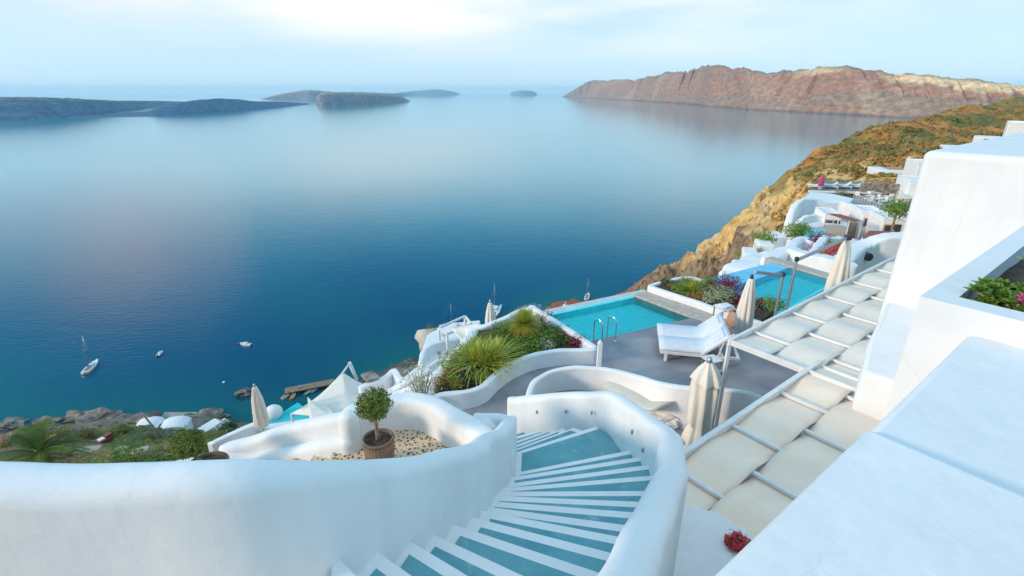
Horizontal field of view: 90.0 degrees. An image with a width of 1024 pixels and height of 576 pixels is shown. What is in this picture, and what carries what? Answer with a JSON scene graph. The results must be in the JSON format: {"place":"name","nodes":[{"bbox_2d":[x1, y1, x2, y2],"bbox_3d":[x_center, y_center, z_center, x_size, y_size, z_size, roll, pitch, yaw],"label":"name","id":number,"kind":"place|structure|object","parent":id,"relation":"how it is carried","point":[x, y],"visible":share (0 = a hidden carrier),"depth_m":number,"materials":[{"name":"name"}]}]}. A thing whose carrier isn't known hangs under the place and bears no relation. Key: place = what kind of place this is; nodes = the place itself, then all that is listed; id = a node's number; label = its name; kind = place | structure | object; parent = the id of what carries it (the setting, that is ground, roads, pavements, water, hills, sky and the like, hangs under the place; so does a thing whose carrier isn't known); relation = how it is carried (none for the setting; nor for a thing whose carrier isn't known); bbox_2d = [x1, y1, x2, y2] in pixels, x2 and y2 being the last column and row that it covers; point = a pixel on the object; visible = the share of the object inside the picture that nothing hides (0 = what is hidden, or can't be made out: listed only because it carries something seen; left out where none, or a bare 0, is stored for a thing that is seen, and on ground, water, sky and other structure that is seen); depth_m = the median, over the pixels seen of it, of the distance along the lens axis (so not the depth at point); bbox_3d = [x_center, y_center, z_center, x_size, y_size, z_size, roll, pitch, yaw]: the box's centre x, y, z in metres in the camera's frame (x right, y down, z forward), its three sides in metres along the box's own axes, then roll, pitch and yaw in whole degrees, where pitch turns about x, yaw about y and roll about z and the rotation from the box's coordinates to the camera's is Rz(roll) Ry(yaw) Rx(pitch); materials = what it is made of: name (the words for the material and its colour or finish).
{"place":"outdoors","nodes":[
{"label":"outdoors","id":0,"kind":"place"},
{"bbox_2d":[0,97,183,119],"bbox_3d":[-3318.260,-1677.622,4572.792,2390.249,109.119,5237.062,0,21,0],"label":"headland","id":1,"kind":"structure","parent":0,"point":[15,108],"depth_m":2544.73,"materials":[{"name":"stone"}]},
{"bbox_2d":[67,98,308,118],"bbox_3d":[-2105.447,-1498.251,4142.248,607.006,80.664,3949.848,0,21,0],"label":"lava island","id":2,"kind":"structure","parent":0,"point":[205,106],"depth_m":3129.05,"materials":[{"name":"stone"}]},
{"bbox_2d":[263,90,407,98],"bbox_3d":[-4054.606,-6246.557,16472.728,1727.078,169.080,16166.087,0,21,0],"label":"wooded island","id":3,"kind":"structure","parent":0,"point":[307,94],"depth_m":9688.53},
{"bbox_2d":[266,429,450,459],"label":"pebble path","id":4,"kind":"structure","parent":0,"point":[408,443],"depth_m":6.82,"materials":[{"name":"gravel"}]},
{"bbox_2d":[167,425,228,460],"bbox_3d":[-4.072,2.217,6.681,0.721,0.896,0.524,7,22,18],"label":"bush","id":5,"kind":"object","parent":4,"relation":"on","point":[190,442],"visible":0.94,"depth_m":6.58,"materials":[{"name":"green plant"}]},
{"bbox_2d":[177,412,363,460],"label":"terrace wall","id":6,"kind":"structure","parent":4,"relation":"on","point":[306,439],"depth_m":7.04,"materials":[{"name":"paint"}]},
{"bbox_2d":[339,410,361,450],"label":"wall pillar","id":7,"kind":"structure","parent":4,"relation":"on","point":[349,427],"depth_m":6.62,"materials":[{"name":"paint"}]},
{"bbox_2d":[353,385,394,459],"bbox_3d":[-1.664,1.731,6.267,0.500,1.099,0.493,0,21,0],"label":"potted tree","id":8,"kind":"object","parent":4,"relation":"on","point":[378,443],"visible":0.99,"depth_m":6.20,"materials":[{"name":"green plant"}]},
{"bbox_2d":[316,92,409,104],"bbox_3d":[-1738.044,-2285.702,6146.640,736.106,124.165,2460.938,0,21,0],"label":"island","id":9,"kind":"structure","parent":0,"point":[333,98],"depth_m":5386.00,"materials":[{"name":"stone"}]},
{"bbox_2d":[399,89,459,94],"bbox_3d":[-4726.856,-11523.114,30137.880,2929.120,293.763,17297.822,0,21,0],"label":"island","id":10,"kind":"structure","parent":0,"point":[433,92],"depth_m":25887.60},
{"bbox_2d":[0,94,914,429],"bbox_3d":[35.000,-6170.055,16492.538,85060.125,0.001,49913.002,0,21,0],"label":"sea","id":11,"kind":"structure","parent":0,"point":[312,242],"depth_m":461.17,"materials":[{"name":"liquid"}]},
{"bbox_2d":[62,410,84,422],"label":"shore rock","id":12,"kind":"object","parent":11,"relation":"in","point":[70,416],"visible":0.49,"depth_m":183.96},
{"bbox_2d":[285,379,333,393],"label":"pier","id":13,"kind":"structure","parent":11,"relation":"in","point":[309,386],"depth_m":202.71,"materials":[{"name":"brown wood"}]},
{"bbox_2d":[331,427,652,575],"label":"staircase","id":14,"kind":"structure","parent":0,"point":[564,502],"depth_m":4.03,"materials":[{"name":"paint"}]},
{"bbox_2d":[436,320,578,392],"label":"garden soil","id":15,"kind":"structure","parent":0,"point":[470,385],"depth_m":15.15,"materials":[{"name":"soil"}]},
{"bbox_2d":[437,351,479,378],"bbox_3d":[-1.505,2.118,14.462,1.316,0.688,1.473,0,21,0],"label":"shrub","id":16,"kind":"object","parent":15,"relation":"on","point":[457,366],"visible":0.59,"depth_m":14.23,"materials":[{"name":"green plant"}]},
{"bbox_2d":[431,332,537,392],"bbox_3d":[-0.860,1.828,14.384,3.282,0.975,2.944,0,21,0],"label":"spiky plant","id":17,"kind":"object","parent":15,"relation":"on","point":[490,354],"visible":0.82,"depth_m":14.31,"materials":[{"name":"green plant"}]},
{"bbox_2d":[468,327,508,347],"bbox_3d":[-0.668,1.597,15.848,1.285,0.674,1.245,12,24,28],"label":"shrub","id":18,"kind":"object","parent":15,"relation":"on","point":[486,337],"visible":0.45,"depth_m":15.85,"materials":[{"name":"green plant"}]},
{"bbox_2d":[487,316,514,338],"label":"shrub","id":19,"kind":"object","parent":15,"relation":"on","point":[501,327],"visible":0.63,"depth_m":16.40,"materials":[{"name":"green plant"}]},
{"bbox_2d":[492,331,532,357],"bbox_3d":[0.005,1.753,15.379,1.388,0.677,1.227,14,25,33],"label":"ground plant","id":20,"kind":"object","parent":15,"relation":"on","point":[517,344],"visible":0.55,"depth_m":15.29,"materials":[{"name":"green plant"}]},
{"bbox_2d":[503,306,543,340],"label":"tuft grass","id":21,"kind":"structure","parent":15,"relation":"on","point":[523,323],"depth_m":16.12,"materials":[{"name":"green plant"}]},
{"bbox_2d":[515,331,545,354],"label":"ground plant","id":22,"kind":"object","parent":15,"relation":"on","point":[530,344],"visible":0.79,"depth_m":15.48,"materials":[{"name":"green plant"}]},
{"bbox_2d":[535,325,562,344],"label":"ground plant","id":23,"kind":"object","parent":15,"relation":"on","point":[546,334],"visible":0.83,"depth_m":16.13,"materials":[{"name":"green plant"}]},
{"bbox_2d":[0,96,1023,463],"bbox_3d":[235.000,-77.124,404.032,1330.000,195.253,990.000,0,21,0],"label":"hillside","id":24,"kind":"structure","parent":0,"point":[768,222],"depth_m":161.38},
{"bbox_2d":[0,417,28,430],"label":"shore rock","id":25,"kind":"object","parent":24,"relation":"on","point":[11,423],"visible":0.91,"depth_m":180.28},
{"bbox_2d":[0,418,109,463],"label":"palm tree","id":26,"kind":"object","parent":24,"relation":"on","point":[27,437],"visible":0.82,"depth_m":23.71,"materials":[{"name":"green plant"}]},
{"bbox_2d":[74,407,119,423],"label":"shore rock","id":27,"kind":"object","parent":24,"relation":"on","point":[96,414],"visible":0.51,"depth_m":182.34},
{"bbox_2d":[77,434,152,463],"bbox_3d":[-21.910,9.505,28.192,3.715,2.749,3.374,0,21,0],"label":"bush","id":28,"kind":"object","parent":24,"relation":"on","point":[119,455],"visible":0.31,"depth_m":28.15,"materials":[{"name":"green plant"}]},
{"bbox_2d":[106,419,134,436],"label":"bush","id":29,"kind":"object","parent":24,"relation":"on","point":[117,429],"visible":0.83,"depth_m":152.88,"materials":[{"name":"green plant"}]},
{"bbox_2d":[108,440,166,462],"bbox_3d":[-19.238,8.957,26.287,2.861,2.436,2.968,0,21,0],"label":"bush","id":30,"kind":"object","parent":24,"relation":"on","point":[142,458],"visible":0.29,"depth_m":26.25,"materials":[{"name":"green plant"}]},
{"bbox_2d":[136,416,164,427],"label":"boathouse","id":31,"kind":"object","parent":24,"relation":"on","point":[155,421],"visible":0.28,"depth_m":165.32,"materials":[{"name":"paint"}]},
{"bbox_2d":[160,416,193,429],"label":"boathouse","id":32,"kind":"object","parent":24,"relation":"on","point":[175,422],"visible":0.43,"depth_m":164.70,"materials":[{"name":"paint"}]},
{"bbox_2d":[0,370,409,462],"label":"slope scrub","id":33,"kind":"object","parent":24,"relation":"on","point":[168,457],"visible":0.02,"depth_m":132.47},
{"bbox_2d":[197,408,230,418],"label":"shore rock","id":34,"kind":"object","parent":24,"relation":"on","point":[217,413],"visible":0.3,"depth_m":185.24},
{"bbox_2d":[215,417,239,430],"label":"bush","id":35,"kind":"object","parent":24,"relation":"on","point":[227,424],"visible":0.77,"depth_m":162.25,"materials":[{"name":"green plant"}]},
{"bbox_2d":[267,404,282,420],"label":"white dome","id":36,"kind":"structure","parent":24,"relation":"on","point":[275,411],"depth_m":26.10,"materials":[{"name":"paint"}]},
{"bbox_2d":[252,418,307,435],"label":"terrace block","id":37,"kind":"structure","parent":24,"relation":"on","point":[273,425],"depth_m":24.78,"materials":[{"name":"paint"}]},
{"bbox_2d":[210,423,258,450],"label":"terrace wall","id":38,"kind":"structure","parent":37,"relation":"on","point":[250,429],"depth_m":23.53,"materials":[{"name":"paint"}]},
{"bbox_2d":[251,384,268,433],"bbox_3d":[-11.718,5.590,23.695,0.662,2.670,0.658,0,21,0],"label":"closed umbrella","id":39,"kind":"object","parent":37,"relation":"on","point":[260,415],"visible":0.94,"depth_m":23.53,"materials":[{"name":"white fabric"}]},
{"bbox_2d":[307,397,334,417],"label":"tent roof","id":40,"kind":"structure","parent":37,"relation":"on","point":[315,410],"depth_m":22.85,"materials":[{"name":"white fabric"}]},
{"bbox_2d":[290,373,362,421],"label":"tent roof","id":41,"kind":"structure","parent":37,"relation":"on","point":[339,393],"depth_m":25.15,"materials":[{"name":"white fabric"}]},
{"bbox_2d":[269,402,308,423],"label":"plunge pool","id":42,"kind":"structure","parent":24,"relation":"on","point":[285,416],"depth_m":26.41,"materials":[{"name":"liquid"}]},
{"bbox_2d":[358,368,394,399],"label":"terrace wall","id":43,"kind":"structure","parent":24,"relation":"on","point":[386,380],"depth_m":25.40,"materials":[{"name":"paint"}]},
{"bbox_2d":[388,368,431,393],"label":"terrace wall","id":44,"kind":"structure","parent":24,"relation":"on","point":[395,387],"depth_m":22.48,"materials":[{"name":"paint"}]},
{"bbox_2d":[415,328,437,350],"bbox_3d":[-4.837,3.283,31.239,2.134,1.861,1.802,0,21,0],"label":"boulder","id":45,"kind":"object","parent":24,"relation":"on","point":[421,336],"visible":0.37,"depth_m":30.67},
{"bbox_2d":[342,392,514,476],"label":"terrace wall","id":46,"kind":"structure","parent":24,"relation":"on","point":[444,422],"depth_m":6.92,"materials":[{"name":"paint"}]},
{"bbox_2d":[418,337,459,367],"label":"terrace wall","id":47,"kind":"structure","parent":24,"relation":"on","point":[427,352],"depth_m":26.38,"materials":[{"name":"paint"}]},
{"bbox_2d":[423,320,479,361],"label":"terrace block","id":48,"kind":"structure","parent":24,"relation":"on","point":[432,337],"depth_m":28.21,"materials":[{"name":"paint"}]},
{"bbox_2d":[438,315,472,353],"bbox_3d":[-2.890,2.485,27.097,1.077,1.250,2.321,16,26,36],"label":"pergola","id":49,"kind":"object","parent":48,"relation":"on","point":[465,317],"visible":0.61,"depth_m":26.67,"materials":[{"name":"white paint"}]},
{"bbox_2d":[450,323,480,340],"bbox_3d":[-1.944,2.010,23.730,1.217,0.617,2.682,-8,22,-19],"label":"shade sail","id":50,"kind":"object","parent":24,"relation":"on","point":[459,331],"visible":0.34,"depth_m":24.25,"materials":[{"name":"white fabric"}]},
{"bbox_2d":[424,305,596,409],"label":"planter wall","id":51,"kind":"structure","parent":24,"relation":"on","point":[492,384],"depth_m":15.00,"materials":[{"name":"paint"}]},
{"bbox_2d":[399,359,442,394],"bbox_3d":[-2.322,2.599,13.074,1.120,1.637,1.208,0,21,0],"label":"flowering shrub","id":52,"kind":"object","parent":51,"relation":"on","point":[420,384],"visible":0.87,"depth_m":12.98,"materials":[{"name":"white plant"}]},
{"bbox_2d":[462,315,873,510],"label":"deck","id":53,"kind":"structure","parent":24,"relation":"on","point":[637,352],"depth_m":15.16,"materials":[{"name":"concrete"}]},
{"bbox_2d":[0,413,516,575],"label":"stair wall","id":54,"kind":"structure","parent":53,"relation":"on","point":[241,517],"depth_m":1.97,"materials":[{"name":"paint"}]},
{"bbox_2d":[507,391,687,575],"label":"stair wall","id":55,"kind":"structure","parent":53,"relation":"on","point":[646,542],"depth_m":4.84,"materials":[{"name":"paint"}]},
{"bbox_2d":[601,381,677,428],"bbox_3d":[3.167,2.820,12.887,0.770,0.748,2.069,-11,24,-27],"label":"sun lounger","id":56,"kind":"object","parent":53,"relation":"on","point":[641,401],"visible":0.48,"depth_m":12.81,"materials":[{"name":"white paint"}]},
{"bbox_2d":[526,365,762,433],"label":"deck parapet","id":57,"kind":"structure","parent":53,"relation":"on","point":[594,378],"depth_m":12.89,"materials":[{"name":"paint"}]},
{"bbox_2d":[633,291,731,327],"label":"boardwalk","id":58,"kind":"structure","parent":53,"relation":"on","point":[675,310],"depth_m":19.53,"materials":[{"name":"grey wood"}]},
{"bbox_2d":[657,310,739,364],"bbox_3d":[5.750,1.463,15.948,2.285,1.104,1.850,4,21,11],"label":"double sunbed","id":59,"kind":"object","parent":53,"relation":"on","point":[704,338],"visible":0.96,"depth_m":15.64,"materials":[{"name":"fabric"}]},
{"bbox_2d":[681,356,722,447],"bbox_3d":[4.171,2.580,11.142,0.716,2.440,0.736,0,21,0],"label":"closed umbrella","id":60,"kind":"object","parent":53,"relation":"on","point":[706,381],"visible":0.85,"depth_m":10.91,"materials":[{"name":"fabric"}]},
{"bbox_2d":[674,504,752,575],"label":"terrace block","id":61,"kind":"structure","parent":53,"relation":"on","point":[703,550],"depth_m":5.98,"materials":[{"name":"paint"}]},
{"bbox_2d":[723,529,751,551],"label":"flowering plant","id":62,"kind":"object","parent":61,"relation":"on","point":[733,542],"visible":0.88,"depth_m":5.91,"materials":[{"name":"red plant"}]},
{"bbox_2d":[734,274,755,336],"bbox_3d":[7.553,0.629,16.497,0.560,2.270,0.562,0,21,0],"label":"closed umbrella","id":63,"kind":"object","parent":53,"relation":"on","point":[744,315],"visible":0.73,"depth_m":16.34,"materials":[{"name":"white fabric"}]},
{"bbox_2d":[754,270,785,315],"bbox_3d":[7.408,0.764,15.207,1.350,2.937,0.147,-10,23,-25],"label":"cantilever umbrella","id":64,"kind":"object","parent":53,"relation":"on","point":[782,275],"visible":0.6,"depth_m":15.08,"materials":[{"name":"grey metal"}]},
{"bbox_2d":[684,358,879,538],"bbox_3d":[4.705,3.623,8.167,5.790,2.610,2.580,-15,26,-35],"label":"pergola","id":65,"kind":"object","parent":53,"relation":"on","point":[720,466],"visible":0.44,"depth_m":7.81,"materials":[{"name":"fabric"}]},
{"bbox_2d":[713,254,896,428],"bbox_3d":[10.544,1.485,13.777,12.202,2.610,3.488,-15,26,-35],"label":"pergola","id":66,"kind":"object","parent":53,"relation":"on","point":[832,337],"visible":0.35,"depth_m":11.64,"materials":[{"name":"white paint"}]},
{"bbox_2d":[775,235,852,354],"bbox_3d":[9.376,0.266,15.688,2.895,3.527,0.653,-14,25,-32],"label":"cantilever umbrella","id":67,"kind":"object","parent":53,"relation":"on","point":[839,272],"visible":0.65,"depth_m":15.76,"materials":[{"name":"fabric"}]},
{"bbox_2d":[883,226,1023,417],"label":"planter trough","id":68,"kind":"object","parent":53,"relation":"on","point":[950,316],"visible":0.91,"depth_m":2.95,"materials":[{"name":"paint"}]},
{"bbox_2d":[975,259,1023,299],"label":"planter soil","id":69,"kind":"structure","parent":68,"relation":"in","point":[1014,273],"depth_m":3.62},
{"bbox_2d":[964,277,1023,311],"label":"succulent plant","id":70,"kind":"object","parent":69,"relation":"on","point":[1001,292],"visible":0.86,"depth_m":2.93,"materials":[{"name":"green plant"}]},
{"bbox_2d":[617,176,794,294],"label":"rocky scarp","id":71,"kind":"structure","parent":24,"relation":"attached to","point":[736,233],"depth_m":117.11,"materials":[{"name":"stone"}]},
{"bbox_2d":[718,251,769,275],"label":"wall","id":72,"kind":"structure","parent":24,"relation":"on","point":[748,261],"depth_m":32.70,"materials":[{"name":"paint"}]},
{"bbox_2d":[753,238,773,251],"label":"garden block","id":73,"kind":"structure","parent":24,"relation":"on","point":[766,245],"depth_m":43.91,"materials":[{"name":"paint"}]},
{"bbox_2d":[766,231,786,248],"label":"garden block","id":74,"kind":"structure","parent":24,"relation":"on","point":[781,241],"depth_m":47.67,"materials":[{"name":"paint"}]},
{"bbox_2d":[782,220,813,239],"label":"round tree","id":75,"kind":"object","parent":24,"relation":"on","point":[798,232],"visible":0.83,"depth_m":48.98,"materials":[{"name":"green plant"}]},
{"bbox_2d":[785,236,814,250],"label":"wall","id":76,"kind":"structure","parent":24,"relation":"on","point":[802,242],"depth_m":44.17,"materials":[{"name":"paint"}]},
{"bbox_2d":[786,214,821,243],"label":"cave house","id":77,"kind":"structure","parent":24,"relation":"on","point":[808,219],"depth_m":54.23,"materials":[{"name":"paint"}]},
{"bbox_2d":[760,247,857,280],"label":"wall","id":78,"kind":"structure","parent":24,"relation":"on","point":[821,262],"depth_m":31.84,"materials":[{"name":"paint"}]},
{"bbox_2d":[781,198,851,245],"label":"cave house","id":79,"kind":"structure","parent":24,"relation":"on","point":[799,208],"depth_m":59.74,"materials":[{"name":"paint"}]},
{"bbox_2d":[793,221,847,237],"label":"cave house","id":80,"kind":"structure","parent":24,"relation":"on","point":[836,229],"depth_m":52.41,"materials":[{"name":"paint"}]},
{"bbox_2d":[814,207,841,223],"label":"village house","id":81,"kind":"structure","parent":24,"relation":"on","point":[821,211],"depth_m":54.86,"materials":[{"name":"paint"}]},
{"bbox_2d":[805,192,853,203],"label":"cave house","id":82,"kind":"structure","parent":24,"relation":"on","point":[827,197],"depth_m":64.62,"materials":[{"name":"paint"}]},
{"bbox_2d":[807,180,859,197],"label":"terrace","id":83,"kind":"structure","parent":24,"relation":"on","point":[854,189],"depth_m":73.97,"materials":[{"name":"stone"}]},
{"bbox_2d":[849,204,881,240],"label":"village house","id":84,"kind":"structure","parent":24,"relation":"on","point":[860,212],"depth_m":56.16,"materials":[{"name":"paint"}]},
{"bbox_2d":[834,231,902,273],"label":"curved wall","id":85,"kind":"structure","parent":24,"relation":"on","point":[881,247],"depth_m":38.74,"materials":[{"name":"paint"}]},
{"bbox_2d":[715,336,1023,575],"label":"parapet wall","id":86,"kind":"structure","parent":24,"relation":"on","point":[924,476],"depth_m":1.63,"materials":[{"name":"paint"}]},
{"bbox_2d":[853,196,910,209],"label":"restaurant terrace","id":87,"kind":"structure","parent":24,"relation":"on","point":[856,202],"depth_m":66.87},
{"bbox_2d":[859,182,899,197],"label":"stone wall","id":88,"kind":"structure","parent":87,"relation":"on","point":[885,188],"depth_m":69.74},
{"bbox_2d":[852,303,915,420],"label":"buttress wall","id":89,"kind":"structure","parent":24,"relation":"on","point":[882,358],"depth_m":8.81,"materials":[{"name":"paint"}]},
{"bbox_2d":[863,210,906,238],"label":"village house","id":90,"kind":"structure","parent":24,"relation":"on","point":[877,221],"depth_m":52.06,"materials":[{"name":"paint"}]},
{"bbox_2d":[867,166,902,175],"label":"village house","id":91,"kind":"structure","parent":24,"relation":"on","point":[872,170],"depth_m":95.61,"materials":[{"name":"paint"}]},
{"bbox_2d":[879,198,909,228],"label":"round tree","id":92,"kind":"object","parent":24,"relation":"on","point":[898,210],"visible":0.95,"depth_m":47.27,"materials":[{"name":"green plant"}]},
{"bbox_2d":[770,102,1023,232],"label":"dry scrub","id":93,"kind":"object","parent":24,"relation":"on","point":[874,158],"visible":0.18,"depth_m":131.54,"materials":[{"name":"plant"}]},
{"bbox_2d":[774,104,1023,231],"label":"green scrub","id":94,"kind":"object","parent":24,"relation":"on","point":[922,151],"visible":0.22,"depth_m":142.41,"materials":[{"name":"plant"}]},
{"bbox_2d":[896,175,917,202],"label":"village house","id":95,"kind":"structure","parent":24,"relation":"on","point":[907,183],"depth_m":67.44,"materials":[{"name":"paint"}]},
{"bbox_2d":[902,158,922,175],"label":"village house","id":96,"kind":"structure","parent":24,"relation":"on","point":[912,166],"depth_m":85.53,"materials":[{"name":"paint"}]},
{"bbox_2d":[878,132,1023,320],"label":"house","id":97,"kind":"structure","parent":24,"relation":"on","point":[967,205],"depth_m":9.41,"materials":[{"name":"paint"}]},
{"bbox_2d":[1002,121,1023,135],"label":"village house","id":98,"kind":"structure","parent":24,"relation":"on","point":[1013,127],"depth_m":77.68,"materials":[{"name":"paint"}]},
{"bbox_2d":[0,0,1023,93],"label":"sky","id":99,"kind":"structure","parent":0,"point":[47,46],"materials":[{"name":"blue"}]},
{"bbox_2d":[563,65,1023,118],"bbox_3d":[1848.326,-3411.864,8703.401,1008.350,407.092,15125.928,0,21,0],"label":"cliff","id":100,"kind":"structure","parent":0,"point":[846,90],"depth_m":3105.21,"materials":[{"name":"stone"}]},
{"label":"lower terrace","id":101,"kind":"object","parent":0,"visible":0},
{"bbox_2d":[544,289,676,340],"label":"swimming pool","id":102,"kind":"structure","parent":101,"relation":"in","point":[624,310],"depth_m":19.39,"materials":[{"name":"liquid"}]},
{"bbox_2d":[647,276,761,329],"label":"planter wall","id":103,"kind":"structure","parent":101,"relation":"on","point":[697,304],"depth_m":19.75,"materials":[{"name":"paint"}]},
{"bbox_2d":[655,280,773,321],"bbox_3d":[8.114,0.989,20.495,2.289,1.550,4.533,-16,26,-36],"label":"flower bed","id":104,"kind":"object","parent":103,"relation":"in","point":[762,314],"visible":0.18,"depth_m":19.47,"materials":[{"name":"plant"}]},
{"bbox_2d":[671,277,707,296],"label":"spiky plant","id":105,"kind":"object","parent":104,"relation":"on","point":[693,286],"visible":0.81,"depth_m":20.30,"materials":[{"name":"green plant"}]},
{"bbox_2d":[703,283,740,303],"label":"shrub","id":106,"kind":"object","parent":104,"relation":"on","point":[720,294],"visible":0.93,"depth_m":19.43,"materials":[{"name":"green plant"}]},
{"bbox_2d":[708,272,745,292],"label":"shrub","id":107,"kind":"object","parent":104,"relation":"on","point":[726,282],"visible":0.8,"depth_m":20.52,"materials":[{"name":"purple plant"}]},
{"bbox_2d":[756,293,791,311],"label":"shrub","id":108,"kind":"object","parent":104,"relation":"on","point":[771,303],"visible":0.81,"depth_m":18.79,"materials":[{"name":"green plant"}]},
{"bbox_2d":[712,256,850,315],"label":"swimming pool","id":109,"kind":"structure","parent":101,"relation":"in","point":[809,282],"depth_m":23.84,"materials":[{"name":"liquid"}]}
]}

